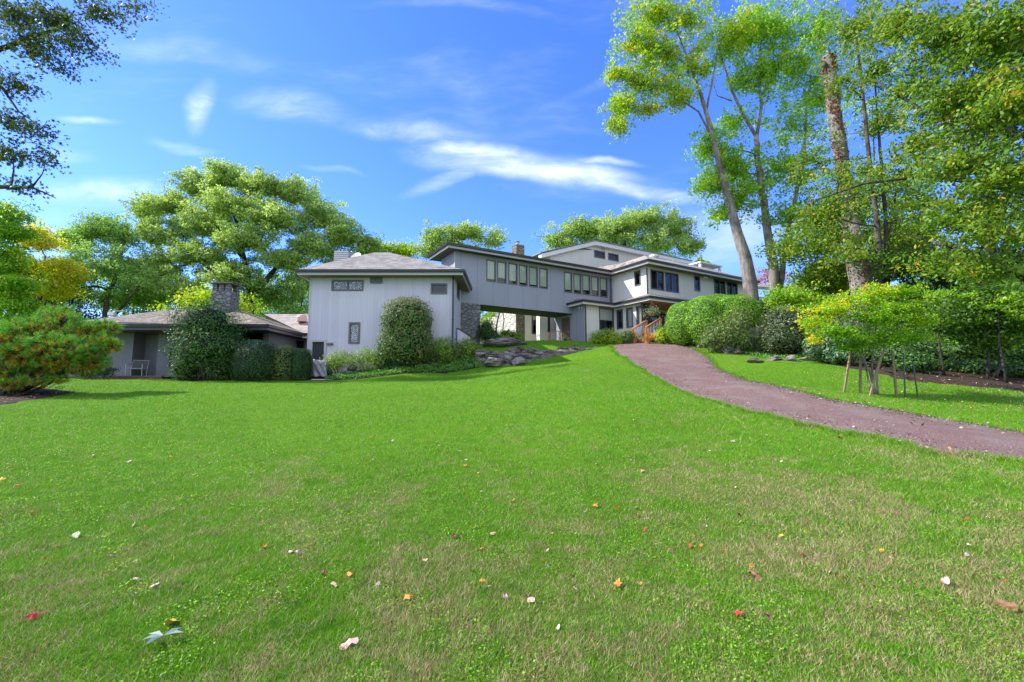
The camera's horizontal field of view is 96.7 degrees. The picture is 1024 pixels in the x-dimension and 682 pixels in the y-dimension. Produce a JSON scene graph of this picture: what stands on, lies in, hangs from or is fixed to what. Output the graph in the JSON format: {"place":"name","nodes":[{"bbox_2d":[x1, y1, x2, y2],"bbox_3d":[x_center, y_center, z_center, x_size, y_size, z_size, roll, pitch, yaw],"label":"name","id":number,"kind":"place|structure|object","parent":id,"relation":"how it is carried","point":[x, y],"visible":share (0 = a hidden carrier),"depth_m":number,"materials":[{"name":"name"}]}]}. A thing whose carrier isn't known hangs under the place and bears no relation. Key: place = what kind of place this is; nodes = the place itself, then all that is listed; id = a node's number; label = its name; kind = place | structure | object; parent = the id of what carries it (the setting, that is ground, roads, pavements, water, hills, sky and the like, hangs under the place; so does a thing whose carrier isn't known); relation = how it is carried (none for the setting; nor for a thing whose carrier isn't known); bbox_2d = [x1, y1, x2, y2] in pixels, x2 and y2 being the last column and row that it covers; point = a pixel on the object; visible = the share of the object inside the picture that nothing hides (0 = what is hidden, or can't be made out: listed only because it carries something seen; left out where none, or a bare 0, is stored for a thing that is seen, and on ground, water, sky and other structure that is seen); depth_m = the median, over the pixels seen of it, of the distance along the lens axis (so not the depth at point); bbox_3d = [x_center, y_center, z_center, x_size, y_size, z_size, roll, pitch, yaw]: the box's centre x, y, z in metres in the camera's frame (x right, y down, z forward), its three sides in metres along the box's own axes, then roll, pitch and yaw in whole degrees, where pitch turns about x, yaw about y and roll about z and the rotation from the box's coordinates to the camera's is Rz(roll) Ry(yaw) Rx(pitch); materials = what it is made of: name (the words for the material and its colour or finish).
{"place":"outdoors","nodes":[
{"label":"outdoors","id":0,"kind":"place"},
{"bbox_2d":[0,339,1023,681],"bbox_3d":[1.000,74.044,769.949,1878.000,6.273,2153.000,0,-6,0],"label":"lawn ground","id":1,"kind":"structure","parent":0,"point":[524,448],"depth_m":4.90,"materials":[{"name":"green plant"}]},
{"bbox_2d":[0,197,51,325],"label":"maple tree","id":2,"kind":"object","parent":1,"relation":"on","point":[15,296],"visible":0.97,"depth_m":33.54,"materials":[{"name":"green plant"}]},
{"bbox_2d":[0,387,73,404],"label":"planting bed","id":3,"kind":"object","parent":1,"relation":"on","point":[40,393],"visible":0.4,"depth_m":15.51,"materials":[{"name":"brown soil"}]},
{"bbox_2d":[0,301,124,395],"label":"pine shrub","id":4,"kind":"object","parent":3,"relation":"on","point":[29,348],"visible":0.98,"depth_m":16.16,"materials":[{"name":"green plant"}]},
{"bbox_2d":[0,223,98,320],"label":"maple tree","id":5,"kind":"object","parent":1,"relation":"on","point":[67,274],"visible":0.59,"depth_m":38.45,"materials":[{"name":"yellow plant"}]},
{"bbox_2d":[1,283,120,334],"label":"woodland tree","id":6,"kind":"object","parent":1,"relation":"on","point":[84,315],"visible":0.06,"depth_m":42.15,"materials":[{"name":"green plant"}]},
{"bbox_2d":[0,0,169,203],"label":"oak tree","id":7,"kind":"object","parent":1,"relation":"on","point":[55,23],"visible":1,"depth_m":25.46,"materials":[{"name":"green plant"}]},
{"bbox_2d":[77,363,120,379],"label":"fern","id":8,"kind":"object","parent":1,"relation":"on","point":[106,372],"visible":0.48,"depth_m":23.46,"materials":[{"name":"green plant"}]},
{"bbox_2d":[31,206,178,317],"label":"oak tree","id":9,"kind":"object","parent":1,"relation":"on","point":[109,231],"visible":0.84,"depth_m":42.35,"materials":[{"name":"green plant"}]},
{"bbox_2d":[92,269,189,317],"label":"woodland tree","id":10,"kind":"object","parent":1,"relation":"on","point":[137,311],"visible":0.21,"depth_m":44.13,"materials":[{"name":"green plant"}]},
{"bbox_2d":[76,253,208,312],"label":"woodland tree","id":11,"kind":"object","parent":1,"relation":"on","point":[107,279],"visible":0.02,"depth_m":50.07,"materials":[{"name":"green plant"}]},
{"bbox_2d":[142,627,182,643],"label":"fallen leaf","id":12,"kind":"object","parent":1,"relation":"on","point":[155,635],"visible":1,"depth_m":2.59,"materials":[{"name":"white plant"}]},
{"bbox_2d":[153,295,253,380],"bbox_3d":[-15.399,-0.182,23.186,4.864,4.712,3.984,0,-6,0],"label":"rhododendron","id":13,"kind":"object","parent":1,"relation":"on","point":[205,338],"visible":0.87,"depth_m":22.66,"materials":[{"name":"green plant"}]},
{"bbox_2d":[146,279,276,318],"bbox_3d":[-22.939,-1.037,35.431,10.486,7.529,6.346,0,-6,0],"label":"woodland tree","id":14,"kind":"object","parent":1,"relation":"on","point":[198,293],"visible":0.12,"depth_m":34.99,"materials":[{"name":"green plant"}]},
{"bbox_2d":[104,156,387,314],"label":"oak tree","id":15,"kind":"object","parent":1,"relation":"on","point":[247,211],"visible":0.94,"depth_m":44.63,"materials":[{"name":"green plant"}]},
{"bbox_2d":[229,339,277,380],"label":"yew dome","id":16,"kind":"structure","parent":1,"relation":"on","point":[252,361],"depth_m":22.15,"materials":[{"name":"green plant"}]},
{"bbox_2d":[204,262,308,313],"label":"woodland tree","id":17,"kind":"object","parent":1,"relation":"on","point":[282,275],"visible":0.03,"depth_m":52.21,"materials":[{"name":"green plant"}]},
{"bbox_2d":[239,280,308,318],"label":"woodland tree","id":18,"kind":"object","parent":1,"relation":"on","point":[279,304],"visible":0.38,"depth_m":46.44,"materials":[{"name":"green plant"}]},
{"bbox_2d":[162,352,478,380],"bbox_3d":[-11.825,1.241,25.343,20.783,2.101,4.729,0,-6,-5],"label":"planting bed","id":19,"kind":"object","parent":1,"relation":"on","point":[443,372],"visible":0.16,"depth_m":24.19,"materials":[{"name":"green plant"}]},
{"bbox_2d":[268,344,294,380],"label":"boxwood","id":20,"kind":"object","parent":19,"relation":"on","point":[280,371],"visible":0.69,"depth_m":22.76,"materials":[{"name":"green plant"}]},
{"bbox_2d":[287,348,313,380],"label":"yew block","id":21,"kind":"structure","parent":19,"relation":"on","point":[301,359],"depth_m":23.11,"materials":[{"name":"green plant"}]},
{"bbox_2d":[311,359,332,377],"bbox_3d":[-10.271,1.489,24.568,1.246,0.998,0.878,0,-6,0],"label":"covered grill","id":22,"kind":"object","parent":19,"relation":"on","point":[319,368],"visible":0.72,"depth_m":24.26,"materials":[{"name":"grey fabric"}]},
{"bbox_2d":[319,348,362,373],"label":"azalea","id":23,"kind":"object","parent":19,"relation":"on","point":[336,361],"visible":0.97,"depth_m":24.45,"materials":[{"name":"green plant"}]},
{"bbox_2d":[347,344,389,371],"bbox_3d":[-7.888,1.036,24.921,2.529,1.779,2.096,0,-6,0],"label":"azalea","id":24,"kind":"object","parent":19,"relation":"on","point":[366,358],"visible":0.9,"depth_m":24.64,"materials":[{"name":"green plant"}]},
{"bbox_2d":[373,349,394,371],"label":"azalea","id":25,"kind":"object","parent":19,"relation":"on","point":[386,361],"visible":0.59,"depth_m":24.85,"materials":[{"name":"green plant"}]},
{"bbox_2d":[324,354,484,378],"bbox_3d":[-5.499,1.350,24.716,8.490,1.553,2.217,1,-6,-5],"label":"pachysandra","id":26,"kind":"object","parent":19,"relation":"on","point":[384,371],"visible":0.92,"depth_m":24.43,"materials":[{"name":"green plant"}]},
{"bbox_2d":[374,294,436,367],"bbox_3d":[-5.713,-0.432,25.065,3.480,4.214,3.018,0,-6,0],"label":"burning bush","id":27,"kind":"object","parent":19,"relation":"on","point":[406,327],"visible":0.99,"depth_m":24.23,"materials":[{"name":"green plant"}]},
{"bbox_2d":[424,332,459,363],"bbox_3d":[-3.829,0.460,25.302,2.117,1.925,2.026,4,-7,-35],"label":"azalea","id":28,"kind":"object","parent":19,"relation":"on","point":[440,350],"visible":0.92,"depth_m":24.98,"materials":[{"name":"green plant"}]},
{"bbox_2d":[457,333,481,358],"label":"azalea","id":29,"kind":"object","parent":19,"relation":"on","point":[468,349],"visible":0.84,"depth_m":25.98,"materials":[{"name":"green plant"}]},
{"bbox_2d":[359,236,418,258],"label":"maple tree","id":30,"kind":"object","parent":1,"relation":"on","point":[401,249],"visible":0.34,"depth_m":48.57,"materials":[{"name":"green plant"}]},
{"bbox_2d":[62,240,760,378],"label":"house","id":31,"kind":"structure","parent":1,"relation":"on","point":[578,292],"depth_m":30.53,"materials":[{"name":"grey wood"}]},
{"bbox_2d":[125,360,149,375],"bbox_3d":[-20.593,1.473,25.028,0.756,0.893,0.912,2,-6,-20],"label":"patio chair","id":32,"kind":"object","parent":31,"relation":"on","point":[142,363],"visible":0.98,"depth_m":25.31,"materials":[{"name":"paint"}]},
{"bbox_2d":[237,333,264,347],"bbox_3d":[-14.735,-0.148,26.091,1.678,1.292,0.795,0,-6,0],"label":"window","id":33,"kind":"structure","parent":31,"relation":"in","point":[250,336],"depth_m":26.44,"materials":[{"name":"black glass"}]},
{"bbox_2d":[331,280,363,290],"bbox_3d":[-9.551,-3.227,26.479,1.853,0.654,0.165,0,-6,0],"label":"window","id":34,"kind":"structure","parent":31,"relation":"in","point":[336,285],"depth_m":26.48,"materials":[{"name":"grey glass"}]},
{"bbox_2d":[348,322,359,343],"bbox_3d":[-9.062,-0.458,26.207,0.653,1.244,0.165,0,-6,0],"label":"window","id":35,"kind":"structure","parent":31,"relation":"in","point":[354,327],"depth_m":26.19,"materials":[{"name":"grey glass"}]},
{"bbox_2d":[431,283,446,293],"bbox_3d":[-4.234,-3.000,26.773,1.113,0.798,0.795,0,-6,0],"label":"window","id":36,"kind":"structure","parent":31,"relation":"in","point":[436,288],"depth_m":26.42,"materials":[{"name":"grey glass"}]},
{"bbox_2d":[486,259,495,281],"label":"window","id":37,"kind":"structure","parent":31,"relation":"in","point":[490,264],"depth_m":31.54,"materials":[{"name":"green glass"}]},
{"bbox_2d":[491,261,506,283],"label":"window","id":38,"kind":"structure","parent":31,"relation":"in","point":[501,266],"depth_m":32.01,"materials":[{"name":"green glass"}]},
{"bbox_2d":[508,262,517,284],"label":"window","id":39,"kind":"structure","parent":31,"relation":"in","point":[512,267],"depth_m":32.47,"materials":[{"name":"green glass"}]},
{"bbox_2d":[519,264,527,285],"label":"window","id":40,"kind":"structure","parent":31,"relation":"in","point":[523,269],"depth_m":32.90,"materials":[{"name":"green glass"}]},
{"bbox_2d":[529,266,537,287],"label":"window","id":41,"kind":"structure","parent":31,"relation":"in","point":[533,271],"depth_m":33.34,"materials":[{"name":"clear glass"}]},
{"bbox_2d":[539,267,547,288],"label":"window","id":42,"kind":"structure","parent":31,"relation":"in","point":[543,272],"depth_m":33.79,"materials":[{"name":"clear glass"}]},
{"bbox_2d":[562,317,569,340],"bbox_3d":[4.174,-0.724,35.404,0.100,2.150,1.000,3,-7,-31],"label":"door","id":43,"kind":"structure","parent":31,"relation":"in","point":[565,321],"depth_m":35.38,"materials":[{"name":"red paint"}]},
{"bbox_2d":[564,271,572,292],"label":"window","id":44,"kind":"structure","parent":31,"relation":"in","point":[567,275],"depth_m":34.96,"materials":[{"name":"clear glass"}]},
{"bbox_2d":[573,273,581,293],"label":"window","id":45,"kind":"structure","parent":31,"relation":"in","point":[576,277],"depth_m":35.43,"materials":[{"name":"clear glass"}]},
{"bbox_2d":[582,274,590,294],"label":"window","id":46,"kind":"structure","parent":31,"relation":"in","point":[586,289],"depth_m":35.90,"materials":[{"name":"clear glass"}]},
{"bbox_2d":[591,276,598,295],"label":"window","id":47,"kind":"structure","parent":31,"relation":"in","point":[594,279],"depth_m":36.36,"materials":[{"name":"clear glass"}]},
{"bbox_2d":[600,277,607,297],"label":"window","id":48,"kind":"structure","parent":31,"relation":"in","point":[603,281],"depth_m":36.84,"materials":[{"name":"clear glass"}]},
{"bbox_2d":[599,307,613,330],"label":"window","id":49,"kind":"structure","parent":31,"relation":"in","point":[606,315],"depth_m":35.05,"materials":[{"name":"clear glass"}]},
{"bbox_2d":[636,304,649,327],"bbox_3d":[9.555,-1.801,33.226,0.795,1.657,0.724,3,-7,-31],"label":"window","id":50,"kind":"structure","parent":31,"relation":"in","point":[644,305],"depth_m":33.03,"materials":[{"name":"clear glass"}]},
{"bbox_2d":[650,269,664,290],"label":"window","id":51,"kind":"structure","parent":31,"relation":"in","point":[656,276],"depth_m":34.98,"materials":[{"name":"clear glass"}]},
{"bbox_2d":[665,272,678,292],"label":"window","id":52,"kind":"structure","parent":31,"relation":"in","point":[671,279],"depth_m":35.94,"materials":[{"name":"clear glass"}]},
{"bbox_2d":[714,279,725,294],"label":"window","id":53,"kind":"structure","parent":31,"relation":"in","point":[720,287],"depth_m":38.88,"materials":[{"name":"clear glass"}]},
{"bbox_2d":[726,281,737,295],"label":"window","id":54,"kind":"structure","parent":31,"relation":"in","point":[732,289],"depth_m":39.75,"materials":[{"name":"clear glass"}]},
{"bbox_2d":[407,219,510,260],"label":"oak tree","id":55,"kind":"object","parent":1,"relation":"on","point":[439,236],"visible":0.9,"depth_m":46.60,"materials":[{"name":"green plant"}]},
{"bbox_2d":[476,318,501,343],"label":"rhododendron","id":56,"kind":"object","parent":1,"relation":"on","point":[487,331],"visible":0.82,"depth_m":30.00,"materials":[{"name":"green plant"}]},
{"bbox_2d":[480,311,504,331],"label":"sapling","id":57,"kind":"object","parent":1,"relation":"on","point":[491,314],"visible":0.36,"depth_m":36.24,"materials":[{"name":"green plant"}]},
{"bbox_2d":[484,357,501,366],"bbox_3d":[-1.071,1.150,24.890,1.182,0.510,0.745,5,-8,-42],"label":"rock","id":58,"kind":"object","parent":1,"relation":"on","point":[493,361],"visible":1,"depth_m":24.58,"materials":[{"name":"grey stone"}]},
{"bbox_2d":[482,337,527,346],"bbox_3d":[-0.395,0.140,29.264,3.026,0.779,1.905,1,-6,-7],"label":"rock","id":59,"kind":"object","parent":1,"relation":"on","point":[503,342],"visible":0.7,"depth_m":28.63,"materials":[{"name":"grey stone"}]},
{"bbox_2d":[0,395,1023,681],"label":"clover","id":60,"kind":"object","parent":1,"relation":"on","point":[768,673],"visible":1,"depth_m":3.46,"materials":[{"name":"green plant"}]},
{"bbox_2d":[499,329,524,340],"bbox_3d":[-0.079,-0.344,33.103,2.172,1.218,1.430,-1,-6,11],"label":"laurel","id":61,"kind":"object","parent":1,"relation":"on","point":[517,335],"visible":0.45,"depth_m":32.72,"materials":[{"name":"green plant"}]},
{"bbox_2d":[472,345,596,366],"bbox_3d":[1.841,0.901,26.896,8.660,1.540,2.957,1,-6,-12],"label":"ledge rock","id":62,"kind":"object","parent":1,"relation":"on","point":[526,354],"visible":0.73,"depth_m":26.55,"materials":[{"name":"grey stone"}]},
{"bbox_2d":[587,327,623,343],"bbox_3d":[6.502,-0.392,31.401,3.000,1.479,2.165,0,-6,0],"label":"juniper","id":63,"kind":"object","parent":1,"relation":"on","point":[606,336],"visible":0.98,"depth_m":30.90,"materials":[{"name":"green plant"}]},
{"bbox_2d":[531,199,706,258],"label":"oak tree","id":64,"kind":"object","parent":1,"relation":"on","point":[623,228],"visible":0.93,"depth_m":58.75,"materials":[{"name":"green plant"}]},
{"bbox_2d":[619,329,634,343],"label":"azalea","id":65,"kind":"object","parent":1,"relation":"on","point":[627,339],"visible":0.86,"depth_m":30.95,"materials":[{"name":"green plant"}]},
{"bbox_2d":[653,327,672,343],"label":"azalea","id":66,"kind":"object","parent":1,"relation":"on","point":[661,336],"visible":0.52,"depth_m":29.49,"materials":[{"name":"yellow plant"}]},
{"bbox_2d":[597,0,761,301],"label":"maple tree","id":67,"kind":"object","parent":1,"relation":"on","point":[656,14],"visible":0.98,"depth_m":32.70,"materials":[{"name":"green plant"}]},
{"bbox_2d":[690,341,800,357],"bbox_3d":[13.091,0.492,27.856,6.893,1.876,9.152,-2,-6,22],"label":"planting bed","id":68,"kind":"object","parent":1,"relation":"on","point":[741,350],"visible":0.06,"depth_m":25.80,"materials":[{"name":"brown soil"}]},
{"bbox_2d":[664,293,764,345],"bbox_3d":[12.338,-1.313,28.037,5.289,3.493,4.301,0,-6,0],"label":"clipped hedge","id":69,"kind":"object","parent":68,"relation":"on","point":[687,321],"visible":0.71,"depth_m":26.86,"materials":[{"name":"green plant"}]},
{"bbox_2d":[694,303,761,352],"bbox_3d":[11.783,-0.683,24.784,3.740,2.902,2.990,0,-6,0],"label":"rhododendron","id":70,"kind":"object","parent":68,"relation":"on","point":[728,334],"visible":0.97,"depth_m":24.47,"materials":[{"name":"green plant"}]},
{"bbox_2d":[741,349,805,357],"bbox_3d":[13.328,0.588,23.822,2.807,0.785,3.245,5,-7,-39],"label":"pachysandra","id":71,"kind":"object","parent":68,"relation":"on","point":[767,355],"visible":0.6,"depth_m":23.34,"materials":[{"name":"green plant"}]},
{"bbox_2d":[754,303,817,354],"bbox_3d":[14.434,-0.572,24.173,3.313,2.848,3.011,0,-6,0],"label":"rhododendron","id":72,"kind":"object","parent":68,"relation":"on","point":[779,335],"visible":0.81,"depth_m":23.36,"materials":[{"name":"green plant"}]},
{"bbox_2d":[682,0,858,291],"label":"maple tree","id":73,"kind":"object","parent":1,"relation":"on","point":[760,71],"visible":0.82,"depth_m":33.43,"materials":[{"name":"green plant"}]},
{"bbox_2d":[770,253,875,327],"bbox_3d":[20.605,-2.684,30.434,7.031,6.427,4.258,-1,-6,9],"label":"woodland tree","id":74,"kind":"object","parent":1,"relation":"on","point":[831,289],"visible":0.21,"depth_m":29.85,"materials":[{"name":"green plant"}]},
{"bbox_2d":[756,259,917,283],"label":"maple tree","id":75,"kind":"object","parent":1,"relation":"on","point":[765,272],"visible":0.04,"depth_m":45.85,"materials":[{"name":"pink plant"}]},
{"bbox_2d":[754,159,937,289],"bbox_3d":[22.377,-5.532,29.876,12.781,12.456,5.227,0,-6,0],"label":"woodland tree","id":76,"kind":"object","parent":1,"relation":"on","point":[833,276],"visible":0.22,"depth_m":29.41,"materials":[{"name":"green plant"}]},
{"bbox_2d":[786,279,957,394],"bbox_3d":[10.898,-0.108,14.237,4.663,3.549,2.928,0,-6,0],"label":"young maple","id":77,"kind":"object","parent":1,"relation":"on","point":[883,316],"visible":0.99,"depth_m":13.78,"materials":[{"name":"green plant"}]},
{"bbox_2d":[869,351,882,396],"bbox_3d":[10.828,1.027,13.550,0.691,1.455,0.063,1,-6,-14],"label":"stake","id":78,"kind":"object","parent":1,"relation":"on","point":[876,374],"visible":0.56,"depth_m":13.54,"materials":[{"name":"brown wood"}]},
{"bbox_2d":[794,46,973,281],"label":"woodland tree","id":79,"kind":"object","parent":1,"relation":"on","point":[848,123],"visible":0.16,"depth_m":46.06,"materials":[{"name":"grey plant"}]},
{"bbox_2d":[891,350,897,395],"bbox_3d":[11.628,1.023,13.835,0.072,1.485,0.255,-4,-7,36],"label":"stake","id":80,"kind":"object","parent":1,"relation":"on","point":[894,373],"visible":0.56,"depth_m":13.83,"materials":[{"name":"brown wood"}]},
{"bbox_2d":[772,0,1023,289],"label":"beech tree","id":81,"kind":"object","parent":1,"relation":"on","point":[1003,33],"visible":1,"depth_m":12.78,"materials":[{"name":"green plant"}]},
{"bbox_2d":[799,352,1023,391],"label":"planting bed","id":82,"kind":"object","parent":1,"relation":"on","point":[967,379],"visible":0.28,"depth_m":17.61,"materials":[{"name":"brown soil"}]},
{"bbox_2d":[755,279,849,324],"bbox_3d":[17.370,-1.556,27.082,4.955,4.246,3.732,0,-6,0],"label":"woodland tree","id":83,"kind":"object","parent":82,"relation":"on","point":[778,296],"visible":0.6,"depth_m":26.95,"materials":[{"name":"green plant"}]},
{"bbox_2d":[798,328,861,364],"bbox_3d":[14.291,0.222,20.451,2.442,1.800,2.304,0,-6,0],"label":"viburnum","id":84,"kind":"object","parent":82,"relation":"on","point":[822,351],"visible":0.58,"depth_m":20.03,"materials":[{"name":"green plant"}]},
{"bbox_2d":[820,51,874,333],"bbox_3d":[20.644,-8.641,27.983,2.262,19.083,1.491,0,-6,0],"label":"dead tree","id":85,"kind":"object","parent":82,"relation":"on","point":[835,116],"visible":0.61,"depth_m":27.91,"materials":[{"name":"wood"}]},
{"bbox_2d":[777,0,940,345],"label":"maple tree","id":86,"kind":"object","parent":82,"relation":"on","point":[817,247],"visible":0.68,"depth_m":25.84,"materials":[{"name":"green plant"}]},
{"bbox_2d":[845,323,901,361],"bbox_3d":[17.644,0.122,23.204,3.689,2.293,4.673,0,-6,0],"label":"holly","id":87,"kind":"object","parent":82,"relation":"on","point":[868,358],"visible":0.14,"depth_m":21.61,"materials":[{"name":"green plant"}]},
{"bbox_2d":[868,342,946,373],"bbox_3d":[16.781,0.633,19.569,2.540,1.788,3.689,-4,-7,34],"label":"laurel","id":88,"kind":"object","parent":82,"relation":"on","point":[922,363],"visible":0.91,"depth_m":18.66,"materials":[{"name":"green plant"}]},
{"bbox_2d":[882,356,1023,377],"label":"laurel","id":89,"kind":"object","parent":82,"relation":"on","point":[1014,369],"visible":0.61,"depth_m":19.10,"materials":[{"name":"green plant"}]},
{"bbox_2d":[923,287,983,375],"bbox_3d":[17.602,-0.379,18.221,2.062,3.563,1.636,0,-6,0],"label":"sapling","id":90,"kind":"object","parent":82,"relation":"on","point":[943,293],"visible":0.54,"depth_m":18.00,"materials":[{"name":"green plant"}]},
{"bbox_2d":[906,331,1023,364],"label":"laurel","id":91,"kind":"object","parent":82,"relation":"on","point":[949,350],"visible":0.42,"depth_m":22.14,"materials":[{"name":"green plant"}]},
{"bbox_2d":[911,17,1023,362],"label":"evergreen tree","id":92,"kind":"object","parent":82,"relation":"on","point":[1016,127],"visible":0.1,"depth_m":22.93,"materials":[{"name":"green plant"}]},
{"bbox_2d":[961,291,1023,382],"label":"sapling","id":93,"kind":"object","parent":82,"relation":"on","point":[1010,311],"visible":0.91,"depth_m":17.07,"materials":[{"name":"green plant"}]},
{"bbox_2d":[1000,50,1023,274],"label":"evergreen tree","id":94,"kind":"object","parent":82,"relation":"on","point":[1015,250],"visible":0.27,"depth_m":21.62,"materials":[{"name":"green plant"}]},
{"bbox_2d":[807,372,1023,414],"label":"leaf litter","id":95,"kind":"object","parent":1,"relation":"on","point":[952,396],"visible":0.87,"depth_m":13.85,"materials":[{"name":"brown plant"}]},
{"bbox_2d":[839,237,1023,362],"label":"woodland tree","id":96,"kind":"object","parent":1,"relation":"on","point":[940,283],"visible":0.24,"depth_m":24.32,"materials":[{"name":"green plant"}]},
{"bbox_2d":[871,189,1023,346],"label":"woodland tree","id":97,"kind":"object","parent":1,"relation":"on","point":[940,236],"visible":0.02,"depth_m":30.04,"materials":[{"name":"green plant"}]},
{"bbox_2d":[897,276,1023,378],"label":"woodland tree","id":98,"kind":"object","parent":1,"relation":"on","point":[965,322],"visible":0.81,"depth_m":17.70,"materials":[{"name":"green plant"}]},
{"bbox_2d":[993,600,1021,611],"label":"fallen leaf","id":99,"kind":"object","parent":1,"relation":"on","point":[1003,604],"visible":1,"depth_m":2.91,"materials":[{"name":"plant"}]},
{"bbox_2d":[0,0,1023,317],"label":"sky","id":100,"kind":"structure","parent":0,"point":[407,113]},
{"bbox_2d":[612,341,1023,458],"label":"driveway","id":101,"kind":"structure","parent":0,"point":[764,398],"depth_m":10.46,"materials":[{"name":"gravel"}]},
{"bbox_2d":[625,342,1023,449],"bbox_3d":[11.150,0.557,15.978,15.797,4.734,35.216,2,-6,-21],"label":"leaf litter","id":102,"kind":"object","parent":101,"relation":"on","point":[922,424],"visible":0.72,"depth_m":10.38,"materials":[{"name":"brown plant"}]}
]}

